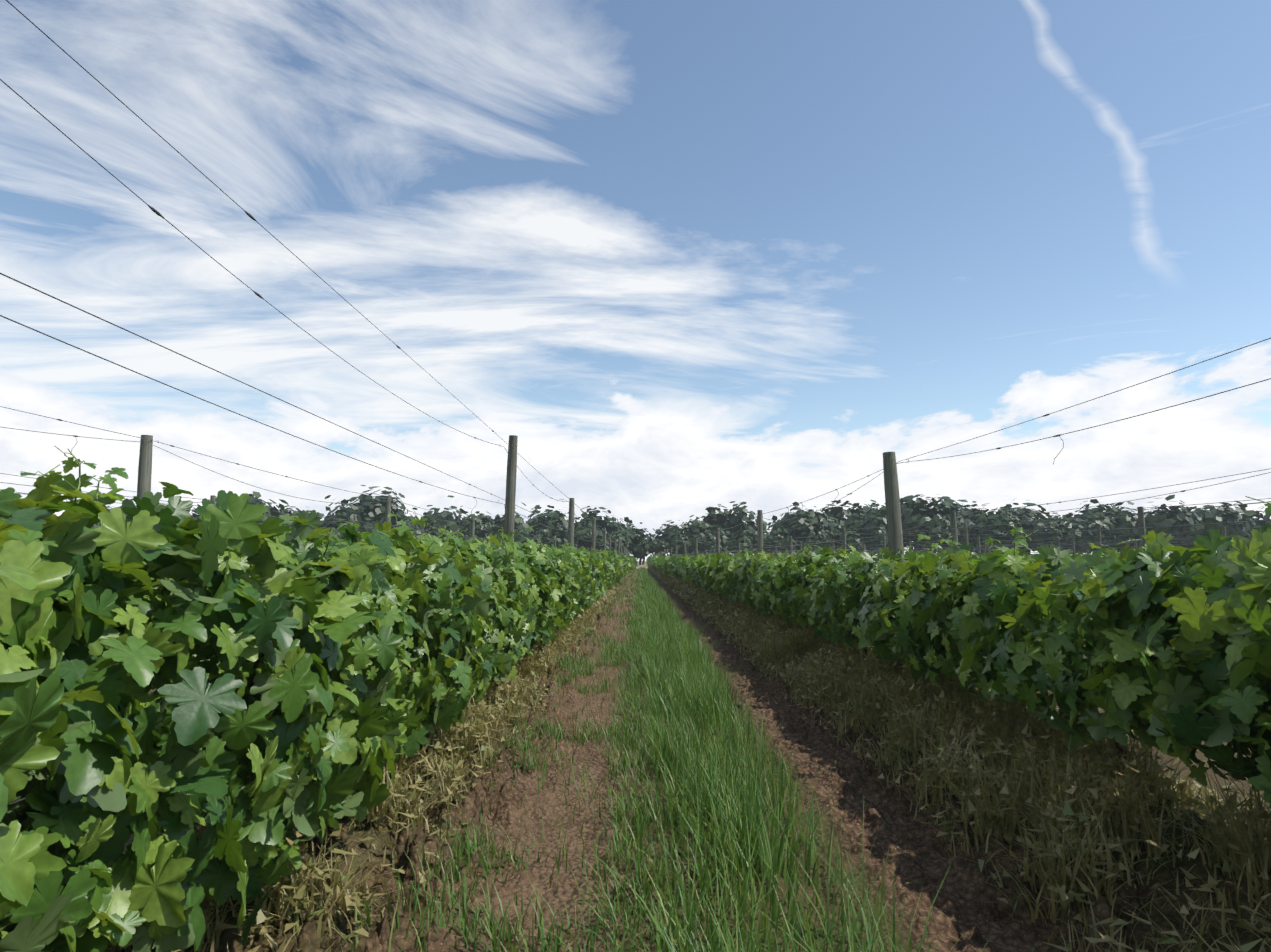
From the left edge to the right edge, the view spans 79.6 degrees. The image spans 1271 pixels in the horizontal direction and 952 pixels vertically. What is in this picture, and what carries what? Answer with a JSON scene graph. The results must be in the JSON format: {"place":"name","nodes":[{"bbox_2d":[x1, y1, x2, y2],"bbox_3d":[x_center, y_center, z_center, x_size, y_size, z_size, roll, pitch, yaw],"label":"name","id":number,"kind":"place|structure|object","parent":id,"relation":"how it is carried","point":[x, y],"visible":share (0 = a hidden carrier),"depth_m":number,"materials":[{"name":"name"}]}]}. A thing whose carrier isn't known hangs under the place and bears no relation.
{"place":"outdoors","nodes":[
{"label":"outdoors","id":0,"kind":"place"},
{"bbox_2d":[332,568,706,951],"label":"short grass","id":1,"kind":"structure","parent":0,"point":[645,820],"depth_m":3.43,"materials":[{"name":"green plant"}]},
{"bbox_2d":[0,0,1270,560],"label":"sky","id":2,"kind":"structure","parent":0,"point":[694,256],"materials":[{"name":"blue"}]},
{"bbox_2d":[123,561,1270,852],"bbox_3d":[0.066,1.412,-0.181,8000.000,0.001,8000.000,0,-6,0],"label":"ground","id":3,"kind":"structure","parent":0,"point":[1247,785],"depth_m":5.06,"materials":[{"name":"brown soil"}]},
{"bbox_2d":[0,467,637,951],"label":"vine row","id":4,"kind":"object","parent":3,"relation":"on","point":[84,653],"visible":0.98,"depth_m":2.10,"materials":[{"name":"green plant"}]},
{"bbox_2d":[20,446,1270,594],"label":"young shoots","id":5,"kind":"object","parent":4,"relation":"on","point":[107,479],"depth_m":4.47,"materials":[{"name":"green plant"}]},
{"bbox_2d":[31,566,1268,863],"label":"vine trunks","id":6,"kind":"object","parent":3,"relation":"on","point":[1121,750],"depth_m":3.43,"materials":[{"name":"plant"}]},
{"bbox_2d":[92,485,1270,564],"bbox_3d":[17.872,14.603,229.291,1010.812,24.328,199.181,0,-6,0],"label":"woods","id":7,"kind":"object","parent":3,"relation":"on","point":[826,522],"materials":[{"name":"green plant"}]},
{"bbox_2d":[137,435,1225,668],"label":"vineyard posts","id":8,"kind":"object","parent":3,"relation":"on","point":[891,499],"visible":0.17,"depth_m":8.64,"materials":[{"name":"grey wood"}]},
{"bbox_2d":[0,0,1270,805],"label":"trellis wires","id":9,"kind":"object","parent":8,"relation":"attached to","point":[582,510],"visible":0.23,"depth_m":7.47,"materials":[{"name":"grey metal"}]},
{"bbox_2d":[56,205,1255,555],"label":"trellis wire clips","id":10,"kind":"object","parent":9,"relation":"attached to","point":[580,509],"visible":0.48,"depth_m":7.40,"materials":[{"name":"grey metal"}]},
{"bbox_2d":[156,440,1139,553],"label":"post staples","id":11,"kind":"structure","parent":8,"relation":"attached to","point":[755,515],"depth_m":15.12,"materials":[{"name":"grey metal"}]},
{"bbox_2d":[103,566,1270,951],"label":"row weeds","id":12,"kind":"object","parent":3,"relation":"on","point":[1053,794],"visible":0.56,"depth_m":3.57,"materials":[{"name":"green plant"}]},
{"bbox_2d":[117,568,1270,951],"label":"alley floor","id":13,"kind":"structure","parent":3,"relation":"on","point":[969,908],"depth_m":3.32,"materials":[{"name":"soil"}]},
{"bbox_2d":[577,566,1034,951],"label":"tall grass","id":14,"kind":"structure","parent":13,"relation":"on","point":[672,642],"depth_m":3.49,"materials":[{"name":"green plant"}]},
{"bbox_2d":[679,542,1196,559],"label":"vine row","id":15,"kind":"object","parent":3,"relation":"on","point":[1092,545],"depth_m":10.52,"materials":[{"name":"green plant"}]},
{"bbox_2d":[646,526,1270,807],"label":"vine row","id":16,"kind":"object","parent":3,"relation":"on","point":[1121,620],"visible":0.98,"depth_m":3.42,"materials":[{"name":"green plant"}]}
]}

